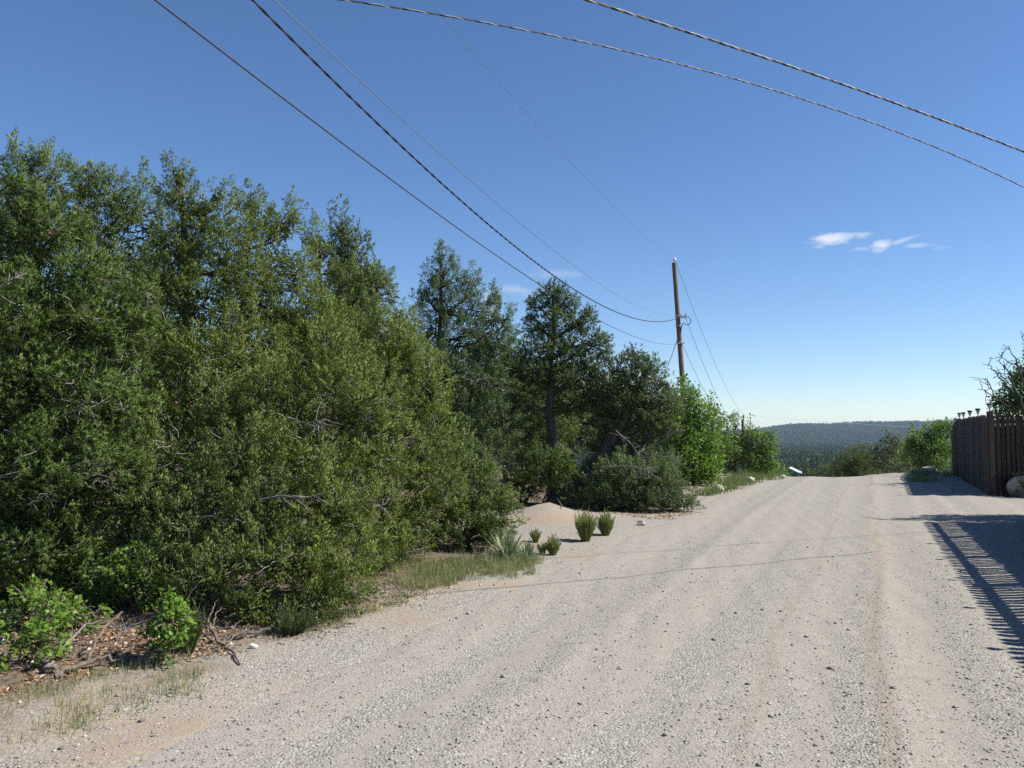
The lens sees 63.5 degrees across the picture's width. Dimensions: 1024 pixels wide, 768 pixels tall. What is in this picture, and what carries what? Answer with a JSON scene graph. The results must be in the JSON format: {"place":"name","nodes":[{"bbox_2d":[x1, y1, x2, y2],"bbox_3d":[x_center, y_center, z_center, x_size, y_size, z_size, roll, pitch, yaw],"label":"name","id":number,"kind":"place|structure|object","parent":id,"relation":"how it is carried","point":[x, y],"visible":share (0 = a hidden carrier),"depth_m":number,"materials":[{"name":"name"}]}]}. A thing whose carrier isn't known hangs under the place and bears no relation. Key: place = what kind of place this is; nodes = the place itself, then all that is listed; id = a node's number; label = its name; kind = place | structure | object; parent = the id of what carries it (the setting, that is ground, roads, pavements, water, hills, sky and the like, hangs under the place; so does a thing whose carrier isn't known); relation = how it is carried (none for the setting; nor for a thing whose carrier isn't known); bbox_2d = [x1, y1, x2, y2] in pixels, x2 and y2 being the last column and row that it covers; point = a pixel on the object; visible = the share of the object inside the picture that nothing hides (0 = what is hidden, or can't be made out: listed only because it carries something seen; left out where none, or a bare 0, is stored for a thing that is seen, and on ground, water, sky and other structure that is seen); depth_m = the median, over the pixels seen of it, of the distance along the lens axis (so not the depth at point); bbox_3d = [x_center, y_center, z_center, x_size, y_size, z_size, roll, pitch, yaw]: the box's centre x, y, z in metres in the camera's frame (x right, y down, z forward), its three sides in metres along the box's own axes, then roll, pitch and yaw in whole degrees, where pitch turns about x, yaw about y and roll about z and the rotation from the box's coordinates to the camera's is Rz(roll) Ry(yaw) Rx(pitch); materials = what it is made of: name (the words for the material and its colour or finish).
{"place":"outdoors","nodes":[
{"label":"outdoors","id":0,"kind":"place"},
{"bbox_2d":[0,426,1002,767],"bbox_3d":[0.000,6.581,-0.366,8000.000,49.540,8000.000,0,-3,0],"label":"terrain","id":1,"kind":"structure","parent":0,"point":[550,520],"depth_m":5.60,"materials":[{"name":"beige sand"}]},
{"bbox_2d":[0,587,76,673],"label":"oak sapling","id":2,"kind":"object","parent":1,"relation":"on","point":[43,631],"visible":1,"depth_m":5.36,"materials":[{"name":"green plant"}]},
{"bbox_2d":[37,656,58,670],"bbox_3d":[-2.954,1.772,5.258,0.225,0.071,0.080,-3,-4,43],"label":"rock","id":3,"kind":"object","parent":1,"relation":"on","point":[48,665],"visible":0.78,"depth_m":5.24,"materials":[{"name":"grey stone"}]},
{"bbox_2d":[0,574,96,630],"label":"oak sapling","id":4,"kind":"object","parent":1,"relation":"on","point":[24,597],"visible":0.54,"depth_m":6.44,"materials":[{"name":"green plant"}]},
{"bbox_2d":[0,451,123,569],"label":"juniper tree","id":5,"kind":"object","parent":1,"relation":"on","point":[71,512],"visible":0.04,"depth_m":9.16,"materials":[{"name":"green plant"}]},
{"bbox_2d":[41,595,114,634],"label":"oak sapling","id":6,"kind":"object","parent":1,"relation":"on","point":[107,614],"visible":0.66,"depth_m":6.31,"materials":[{"name":"green plant"}]},
{"bbox_2d":[0,242,164,500],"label":"juniper tree","id":7,"kind":"object","parent":1,"relation":"on","point":[40,376],"depth_m":14.74,"materials":[{"name":"green plant"}]},
{"bbox_2d":[54,653,121,678],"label":"fallen branch","id":8,"kind":"object","parent":1,"relation":"on","point":[77,666],"visible":1,"depth_m":5.24,"materials":[{"name":"brown wood"}]},
{"bbox_2d":[0,158,177,609],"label":"pinon tree","id":9,"kind":"object","parent":1,"relation":"on","point":[26,441],"visible":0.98,"depth_m":7.28,"materials":[{"name":"green plant"}]},
{"bbox_2d":[4,465,178,566],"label":"juniper tree","id":10,"kind":"object","parent":1,"relation":"on","point":[100,504],"visible":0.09,"depth_m":9.36,"materials":[{"name":"green plant"}]},
{"bbox_2d":[62,620,130,648],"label":"fallen branch","id":11,"kind":"object","parent":1,"relation":"on","point":[78,631],"visible":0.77,"depth_m":5.83,"materials":[{"name":"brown wood"}]},
{"bbox_2d":[86,611,122,660],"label":"fallen branch","id":12,"kind":"object","parent":1,"relation":"on","point":[95,641],"visible":0.85,"depth_m":5.52,"materials":[{"name":"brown wood"}]},
{"bbox_2d":[0,126,211,548],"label":"juniper tree","id":13,"kind":"object","parent":1,"relation":"on","point":[120,209],"visible":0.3,"depth_m":10.58,"materials":[{"name":"green plant"}]},
{"bbox_2d":[75,537,167,612],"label":"oak sapling","id":14,"kind":"object","parent":1,"relation":"on","point":[119,587],"visible":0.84,"depth_m":6.95,"materials":[{"name":"green plant"}]},
{"bbox_2d":[0,591,273,702],"bbox_3d":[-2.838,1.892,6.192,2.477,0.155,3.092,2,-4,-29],"label":"leaf litter","id":15,"kind":"object","parent":1,"relation":"on","point":[92,636],"visible":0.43,"depth_m":5.90,"materials":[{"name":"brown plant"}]},
{"bbox_2d":[69,467,244,563],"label":"juniper tree","id":16,"kind":"object","parent":1,"relation":"on","point":[170,492],"visible":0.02,"depth_m":9.77,"materials":[{"name":"green plant"}]},
{"bbox_2d":[41,242,278,518],"bbox_3d":[-5.845,-0.038,13.661,3.711,4.993,3.142,2,-4,-30],"label":"juniper tree","id":17,"kind":"object","parent":1,"relation":"on","point":[166,445],"visible":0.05,"depth_m":13.47,"materials":[{"name":"green plant"}]},
{"bbox_2d":[134,585,200,667],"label":"oak sapling","id":18,"kind":"object","parent":1,"relation":"on","point":[167,628],"visible":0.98,"depth_m":5.44,"materials":[{"name":"green plant"}]},
{"bbox_2d":[57,356,308,614],"bbox_3d":[-2.814,0.892,7.453,1.999,2.402,2.263,3,-4,-44],"label":"juniper tree","id":19,"kind":"object","parent":1,"relation":"on","point":[211,575],"visible":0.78,"depth_m":7.36,"materials":[{"name":"green plant"}]},
{"bbox_2d":[167,594,209,654],"bbox_3d":[-2.245,1.659,5.739,0.350,0.450,0.256,0,-3,0],"label":"broom shrub","id":20,"kind":"object","parent":1,"relation":"on","point":[191,643],"visible":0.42,"depth_m":5.71,"materials":[{"name":"green plant"}]},
{"bbox_2d":[115,146,297,567],"bbox_3d":[-3.386,-0.239,9.093,1.978,4.907,1.768,-3,-4,42],"label":"juniper tree","id":21,"kind":"object","parent":1,"relation":"on","point":[181,360],"visible":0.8,"depth_m":9.15,"materials":[{"name":"green plant"}]},
{"bbox_2d":[1,588,418,747],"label":"grass patch","id":22,"kind":"object","parent":1,"relation":"on","point":[76,721],"visible":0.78,"depth_m":4.89,"materials":[{"name":"plant"}]},
{"bbox_2d":[207,600,251,664],"bbox_3d":[-2.014,1.802,6.110,0.363,0.221,1.187,2,-4,-31],"label":"fallen branch","id":23,"kind":"object","parent":1,"relation":"on","point":[214,633],"visible":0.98,"depth_m":6.01,"materials":[{"name":"brown wood"}]},
{"bbox_2d":[114,260,348,515],"bbox_3d":[-5.032,0.038,15.110,4.232,4.959,2.795,0,-3,0],"label":"juniper tree","id":24,"kind":"object","parent":1,"relation":"on","point":[253,355],"visible":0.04,"depth_m":14.84,"materials":[{"name":"green plant"}]},
{"bbox_2d":[230,627,273,639],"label":"fallen branch","id":25,"kind":"object","parent":1,"relation":"on","point":[243,634],"visible":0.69,"depth_m":6.23,"materials":[{"name":"grey wood"}]},
{"bbox_2d":[249,643,258,648],"bbox_3d":[-1.845,1.878,5.924,0.072,0.041,0.052,-1,-3,19],"label":"rock","id":26,"kind":"object","parent":1,"relation":"on","point":[253,646],"visible":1,"depth_m":5.90,"materials":[{"name":"grey stone"}]},
{"bbox_2d":[212,177,350,554],"bbox_3d":[-2.862,-0.106,9.923,1.508,4.761,1.468,3,-4,-40],"label":"juniper tree","id":27,"kind":"object","parent":1,"relation":"on","point":[276,314],"visible":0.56,"depth_m":9.86,"materials":[{"name":"green plant"}]},
{"bbox_2d":[267,597,318,635],"bbox_3d":[-1.712,1.812,6.446,0.405,0.315,0.362,0,-3,0],"label":"broom shrub","id":28,"kind":"object","parent":1,"relation":"on","point":[289,623],"visible":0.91,"depth_m":6.41,"materials":[{"name":"green plant"}]},
{"bbox_2d":[221,311,432,627],"bbox_3d":[-1.666,0.647,7.777,2.038,2.997,2.697,1,-3,-20],"label":"juniper tree","id":29,"kind":"object","parent":1,"relation":"on","point":[324,581],"visible":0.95,"depth_m":7.65,"materials":[{"name":"green plant"}]},
{"bbox_2d":[249,278,407,504],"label":"pinon tree","id":30,"kind":"object","parent":1,"relation":"on","point":[356,434],"visible":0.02,"depth_m":16.93,"materials":[{"name":"green plant"}]},
{"bbox_2d":[308,192,382,525],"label":"pinon tree","id":31,"kind":"object","parent":1,"relation":"on","point":[343,238],"visible":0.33,"depth_m":13.27,"materials":[{"name":"green plant"}]},
{"bbox_2d":[287,207,429,531],"bbox_3d":[-2.288,-0.166,12.184,2.233,4.947,1.511,0,-3,0],"label":"juniper tree","id":32,"kind":"object","parent":1,"relation":"on","point":[377,282],"visible":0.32,"depth_m":12.17,"materials":[{"name":"green plant"}]},
{"bbox_2d":[305,436,435,539],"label":"juniper tree","id":33,"kind":"object","parent":1,"relation":"on","point":[378,508],"visible":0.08,"depth_m":11.16,"materials":[{"name":"green plant"}]},
{"bbox_2d":[213,549,536,645],"bbox_3d":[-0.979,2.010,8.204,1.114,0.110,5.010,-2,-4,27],"label":"leaf litter","id":34,"kind":"object","parent":1,"relation":"on","point":[397,593],"visible":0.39,"depth_m":7.43,"materials":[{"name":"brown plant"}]},
{"bbox_2d":[280,283,471,577],"bbox_3d":[-1.598,0.508,9.668,1.809,3.402,2.039,3,-4,-43],"label":"juniper tree","id":35,"kind":"object","parent":1,"relation":"on","point":[412,366],"visible":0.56,"depth_m":9.49,"materials":[{"name":"green plant"}]},
{"bbox_2d":[312,296,442,496],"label":"juniper tree","id":36,"kind":"object","parent":1,"relation":"on","point":[395,405],"depth_m":18.87,"materials":[{"name":"green plant"}]},
{"bbox_2d":[371,471,488,534],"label":"juniper tree","id":37,"kind":"object","parent":1,"relation":"on","point":[422,525],"visible":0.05,"depth_m":12.47,"materials":[{"name":"green plant"}]},
{"bbox_2d":[381,309,492,479],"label":"juniper tree","id":38,"kind":"object","parent":1,"relation":"on","point":[450,397],"visible":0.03,"depth_m":21.75,"materials":[{"name":"green plant"}]},
{"bbox_2d":[421,393,480,532],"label":"oak sapling","id":39,"kind":"object","parent":1,"relation":"on","point":[437,420],"visible":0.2,"depth_m":12.53,"materials":[{"name":"green plant"}]},
{"bbox_2d":[383,422,530,555],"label":"juniper tree","id":40,"kind":"object","parent":1,"relation":"on","point":[487,524],"visible":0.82,"depth_m":10.78,"materials":[{"name":"green plant"}]},
{"bbox_2d":[383,541,549,599],"bbox_3d":[-0.419,2.004,9.390,1.622,0.257,3.445,-3,-4,44],"label":"grass patch","id":41,"kind":"object","parent":1,"relation":"on","point":[447,577],"visible":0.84,"depth_m":8.93,"materials":[{"name":"green plant"}]},
{"bbox_2d":[408,238,532,497],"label":"tree","id":42,"kind":"object","parent":1,"relation":"on","point":[469,354],"visible":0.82,"depth_m":17.08,"materials":[{"name":"green plant"}]},
{"bbox_2d":[413,549,541,583],"bbox_3d":[-0.386,2.041,9.446,2.518,0.181,1.060,3,-4,-43],"label":"grass patch","id":43,"kind":"object","parent":1,"relation":"on","point":[482,561],"visible":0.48,"depth_m":9.25,"materials":[{"name":"green plant"}]},
{"bbox_2d":[15,446,952,476],"bbox_3d":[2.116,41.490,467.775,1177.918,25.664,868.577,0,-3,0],"label":"valley woods","id":44,"kind":"object","parent":1,"relation":"on","point":[796,458],"visible":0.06,"depth_m":365.61,"materials":[{"name":"green plant"}]},
{"bbox_2d":[431,304,569,483],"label":"juniper tree","id":45,"kind":"object","parent":1,"relation":"on","point":[496,392],"visible":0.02,"depth_m":23.78,"materials":[{"name":"green plant"}]},
{"bbox_2d":[473,525,531,558],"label":"yucca","id":46,"kind":"object","parent":1,"relation":"on","point":[508,548],"visible":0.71,"depth_m":10.00,"materials":[{"name":"green plant"}]},
{"bbox_2d":[503,422,510,478],"bbox_3d":[-0.110,1.988,25.880,0.356,2.200,0.280,0,-3,0],"label":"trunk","id":47,"kind":"object","parent":1,"relation":"on","point":[504,463],"visible":0.11,"depth_m":25.82,"materials":[{"name":"brown wood"}]},
{"bbox_2d":[441,333,592,485],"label":"juniper tree","id":48,"kind":"object","parent":1,"relation":"on","point":[534,419],"visible":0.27,"depth_m":22.75,"materials":[{"name":"green plant"}]},
{"bbox_2d":[491,440,554,503],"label":"juniper tree","id":49,"kind":"object","parent":1,"relation":"on","point":[531,490],"visible":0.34,"depth_m":17.20,"materials":[{"name":"green plant"}]},
{"bbox_2d":[514,539,547,559],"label":"yucca","id":50,"kind":"object","parent":1,"relation":"on","point":[530,549],"visible":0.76,"depth_m":10.01,"materials":[{"name":"green plant"}]},
{"bbox_2d":[529,528,541,542],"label":"broom shrub","id":51,"kind":"object","parent":1,"relation":"on","point":[535,536],"visible":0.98,"depth_m":11.46,"materials":[{"name":"green plant"}]},
{"bbox_2d":[536,541,545,553],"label":"broom shrub","id":52,"kind":"object","parent":1,"relation":"on","point":[543,549],"visible":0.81,"depth_m":10.59,"materials":[{"name":"green plant"}]},
{"bbox_2d":[70,420,1014,450],"bbox_3d":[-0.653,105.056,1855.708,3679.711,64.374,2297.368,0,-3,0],"label":"hill woods","id":53,"kind":"object","parent":1,"relation":"on","point":[791,436],"visible":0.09,"depth_m":1726.03,"materials":[{"name":"green plant"}]},
{"bbox_2d":[507,433,579,502],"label":"pinon tree","id":54,"kind":"object","parent":1,"relation":"on","point":[557,461],"visible":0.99,"depth_m":16.23,"materials":[{"name":"green plant"}]},
{"bbox_2d":[483,276,616,502],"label":"pinon tree","id":55,"kind":"object","parent":1,"relation":"on","point":[528,380],"visible":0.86,"depth_m":17.53,"materials":[{"name":"green plant"}]},
{"bbox_2d":[544,533,560,555],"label":"broom shrub","id":56,"kind":"object","parent":1,"relation":"on","point":[552,547],"visible":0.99,"depth_m":10.47,"materials":[{"name":"green plant"}]},
{"bbox_2d":[507,343,629,482],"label":"pinon tree","id":57,"kind":"object","parent":1,"relation":"on","point":[585,426],"visible":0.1,"depth_m":24.73,"materials":[{"name":"green plant"}]},
{"bbox_2d":[574,504,597,541],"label":"broom shrub","id":58,"kind":"object","parent":1,"relation":"on","point":[585,527],"visible":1,"depth_m":11.71,"materials":[{"name":"green plant"}]},
{"bbox_2d":[595,508,614,535],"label":"broom shrub","id":59,"kind":"object","parent":1,"relation":"on","point":[605,525],"visible":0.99,"depth_m":12.29,"materials":[{"name":"green plant"}]},
{"bbox_2d":[546,342,685,506],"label":"pinon tree","id":60,"kind":"object","parent":1,"relation":"on","point":[617,427],"visible":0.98,"depth_m":17.07,"materials":[{"name":"green plant"}]},
{"bbox_2d":[559,359,686,476],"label":"juniper tree","id":61,"kind":"object","parent":1,"relation":"on","point":[640,433],"visible":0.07,"depth_m":25.61,"materials":[{"name":"green plant"}]},
{"bbox_2d":[560,438,707,513],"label":"juniper tree","id":62,"kind":"object","parent":1,"relation":"on","point":[637,477],"visible":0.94,"depth_m":16.04,"materials":[{"name":"plant"}]},
{"bbox_2d":[574,509,700,519],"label":"leaf litter","id":63,"kind":"object","parent":1,"relation":"on","point":[663,517],"visible":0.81,"depth_m":15.45,"materials":[{"name":"brown plant"}]},
{"bbox_2d":[637,520,645,525],"bbox_3d":[2.164,2.330,13.832,0.146,0.110,0.120,-2,-4,26],"label":"rock","id":64,"kind":"object","parent":1,"relation":"on","point":[641,523],"visible":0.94,"depth_m":13.80,"materials":[{"name":"grey stone"}]},
{"bbox_2d":[629,380,720,458],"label":"juniper tree","id":65,"kind":"object","parent":1,"relation":"on","point":[681,426],"depth_m":26.60,"materials":[{"name":"green plant"}]},
{"bbox_2d":[672,257,690,467],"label":"utility pole","id":66,"kind":"object","parent":1,"relation":"on","point":[678,325],"visible":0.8,"depth_m":40.13,"materials":[{"name":"brown wood"}]},
{"bbox_2d":[154,0,679,343],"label":"utility wire","id":67,"kind":"object","parent":66,"relation":"attached to","point":[210,42],"visible":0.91,"depth_m":7.85,"materials":[{"name":"black metal"}]},
{"bbox_2d":[251,0,676,321],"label":"utility wire","id":68,"kind":"object","parent":66,"relation":"attached to","point":[330,77],"visible":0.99,"depth_m":12.65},
{"bbox_2d":[274,0,668,315],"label":"utility wire","id":69,"kind":"object","parent":66,"relation":"attached to","point":[421,136],"visible":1,"depth_m":10.28,"materials":[{"name":"black metal"}]},
{"bbox_2d":[429,0,672,257],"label":"utility wire","id":70,"kind":"object","parent":66,"relation":"attached to","point":[529,116],"visible":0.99,"depth_m":17.04,"materials":[{"name":"black metal"}]},
{"bbox_2d":[675,261,740,411],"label":"utility wire","id":71,"kind":"object","parent":66,"relation":"attached to","point":[699,325],"visible":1,"depth_m":49.07,"materials":[{"name":"grey metal"}]},
{"bbox_2d":[653,373,728,485],"bbox_3d":[5.051,1.307,23.381,2.198,3.446,1.695,0,-3,0],"label":"oak bush","id":72,"kind":"object","parent":1,"relation":"on","point":[687,448],"visible":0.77,"depth_m":23.21,"materials":[{"name":"green plant"}]},
{"bbox_2d":[661,376,740,461],"bbox_3d":[6.104,1.440,27.003,2.727,3.460,1.154,0,-3,0],"label":"oak bush","id":73,"kind":"object","parent":1,"relation":"on","point":[730,448],"visible":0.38,"depth_m":26.90,"materials":[{"name":"green plant"}]},
{"bbox_2d":[714,409,758,475],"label":"juniper tree","id":74,"kind":"object","parent":1,"relation":"on","point":[733,465],"visible":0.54,"depth_m":29.25,"materials":[{"name":"green plant"}]},
{"bbox_2d":[697,468,785,496],"bbox_3d":[12.236,6.307,38.988,2.082,5.824,41.778,-1,-3,20],"label":"grass patch","id":75,"kind":"object","parent":1,"relation":"on","point":[741,478],"visible":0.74,"depth_m":23.84,"materials":[{"name":"green plant"}]},
{"bbox_2d":[741,415,745,471],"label":"utility pole","id":76,"kind":"object","parent":1,"relation":"on","point":[742,423],"visible":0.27,"depth_m":89.76,"materials":[{"name":"brown wood"}]},
{"bbox_2d":[686,319,732,423],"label":"utility wire","id":77,"kind":"object","parent":76,"relation":"attached to","point":[703,364],"visible":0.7,"depth_m":47.86,"materials":[{"name":"metal"}]},
{"bbox_2d":[750,415,935,428],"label":"utility wire","id":78,"kind":"object","parent":76,"relation":"attached to","point":[839,422],"visible":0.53,"depth_m":95.98,"materials":[{"name":"metal"}]},
{"bbox_2d":[736,413,786,475],"bbox_3d":[8.818,2.216,29.392,1.761,2.407,1.209,0,-3,0],"label":"oak bush","id":79,"kind":"object","parent":1,"relation":"on","point":[764,464],"visible":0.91,"depth_m":29.22,"materials":[{"name":"green plant"}]},
{"bbox_2d":[771,464,790,475],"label":"shrub","id":80,"kind":"object","parent":1,"relation":"on","point":[786,473],"visible":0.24,"depth_m":35.77,"materials":[{"name":"green plant"}]},
{"bbox_2d":[782,467,801,476],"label":"shed","id":81,"kind":"structure","parent":1,"relation":"on","point":[795,472],"depth_m":294.59,"materials":[{"name":"white metal"}]},
{"bbox_2d":[804,462,841,476],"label":"shrub","id":82,"kind":"object","parent":1,"relation":"on","point":[818,473],"visible":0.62,"depth_m":43.71,"materials":[{"name":"green plant"}]},
{"bbox_2d":[829,442,883,476],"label":"shrub","id":83,"kind":"object","parent":1,"relation":"on","point":[859,466],"visible":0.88,"depth_m":36.62,"materials":[{"name":"green plant"}]},
{"bbox_2d":[863,426,913,473],"bbox_3d":[15.878,3.037,34.934,2.007,2.520,1.616,0,-3,0],"label":"shrub","id":84,"kind":"object","parent":1,"relation":"on","point":[884,464],"visible":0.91,"depth_m":34.81,"materials":[{"name":"green plant"}]},
{"bbox_2d":[865,447,917,473],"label":"shrub","id":85,"kind":"object","parent":1,"relation":"on","point":[897,455],"visible":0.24,"depth_m":38.77,"materials":[{"name":"green plant"}]},
{"bbox_2d":[900,466,955,482],"bbox_3d":[20.731,6.405,39.836,2.075,5.925,34.654,-2,-4,28],"label":"grass patch","id":86,"kind":"object","parent":1,"relation":"on","point":[920,472],"visible":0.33,"depth_m":27.76,"materials":[{"name":"green plant"}]},
{"bbox_2d":[899,416,957,470],"bbox_3d":[16.182,2.521,31.944,2.462,2.581,1.765,0,-3,0],"label":"oak bush","id":87,"kind":"object","parent":1,"relation":"on","point":[927,447],"visible":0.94,"depth_m":31.71,"materials":[{"name":"green plant"}]},
{"bbox_2d":[951,432,954,475],"bbox_3d":[16.028,2.616,29.896,0.200,1.750,0.200,0,-3,-17],"label":"gate post","id":88,"kind":"object","parent":1,"relation":"on","point":[952,448],"visible":0.24,"depth_m":29.88,"materials":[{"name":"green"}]},
{"bbox_2d":[952,415,988,495],"bbox_3d":[13.982,2.121,25.260,0.202,2.235,11.196,-1,-3,24],"label":"picket fence","id":89,"kind":"object","parent":1,"relation":"on","point":[970,451],"visible":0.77,"depth_m":23.59,"materials":[{"name":"brown wood"}]},
{"bbox_2d":[971,331,1023,418],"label":"dead tree","id":90,"kind":"object","parent":1,"relation":"on","point":[1011,378],"visible":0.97,"depth_m":24.02,"materials":[{"name":"wood"}]},
{"bbox_2d":[986,343,1023,419],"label":"oak tree","id":91,"kind":"object","parent":1,"relation":"on","point":[1011,398],"visible":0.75,"depth_m":24.41,"materials":[{"name":"green plant"}]},
{"bbox_2d":[993,413,1023,496],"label":"picket fence","id":92,"kind":"object","parent":1,"relation":"on","point":[1009,446],"visible":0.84,"depth_m":20.19,"materials":[{"name":"brown wood"}]},
{"bbox_2d":[1006,476,1023,496],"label":"boulder","id":93,"kind":"object","parent":1,"relation":"on","point":[1011,484],"visible":0.68,"depth_m":19.83,"materials":[{"name":"grey stone"}]},
{"bbox_2d":[1012,443,1023,497],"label":"juniper tree","id":94,"kind":"object","parent":1,"relation":"on","point":[1021,483],"visible":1,"depth_m":15.09,"materials":[{"name":"green plant"}]},
{"bbox_2d":[0,0,1023,430],"label":"sky","id":95,"kind":"structure","parent":0,"point":[834,266],"materials":[{"name":"blue"}]},
{"bbox_2d":[0,472,1023,767],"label":"gravel road","id":96,"kind":"structure","parent":0,"point":[874,518],"depth_m":5.79,"materials":[{"name":"beige gravel"}]},
{"bbox_2d":[923,467,938,473],"bbox_3d":[15.307,3.215,30.352,0.688,0.359,0.478,0,-3,0],"label":"rock","id":97,"kind":"object","parent":96,"relation":"on","point":[932,469],"visible":0.31,"depth_m":30.27,"materials":[{"name":"grey stone"}]},
{"bbox_2d":[986,411,995,495],"bbox_3d":[11.660,1.711,20.156,0.110,2.080,0.110,0,-3,0],"label":"fence post","id":98,"kind":"object","parent":96,"relation":"on","point":[990,450],"visible":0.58,"depth_m":20.12,"materials":[{"name":"brown wood"}]},
{"bbox_2d":[339,0,1023,187],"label":"utility wire","id":99,"kind":"object","parent":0,"point":[661,60],"visible":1,"depth_m":7.93,"materials":[{"name":"metal"}]},
{"bbox_2d":[584,0,1023,152],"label":"utility wire","id":100,"kind":"object","parent":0,"point":[754,54],"visible":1,"depth_m":7.10,"materials":[{"name":"metal"}]},
{"bbox_2d":[999,497,1023,510],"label":"driveway","id":101,"kind":"structure","parent":0,"point":[1017,502],"depth_m":18.54,"materials":[{"name":"grey concrete"}]}
]}

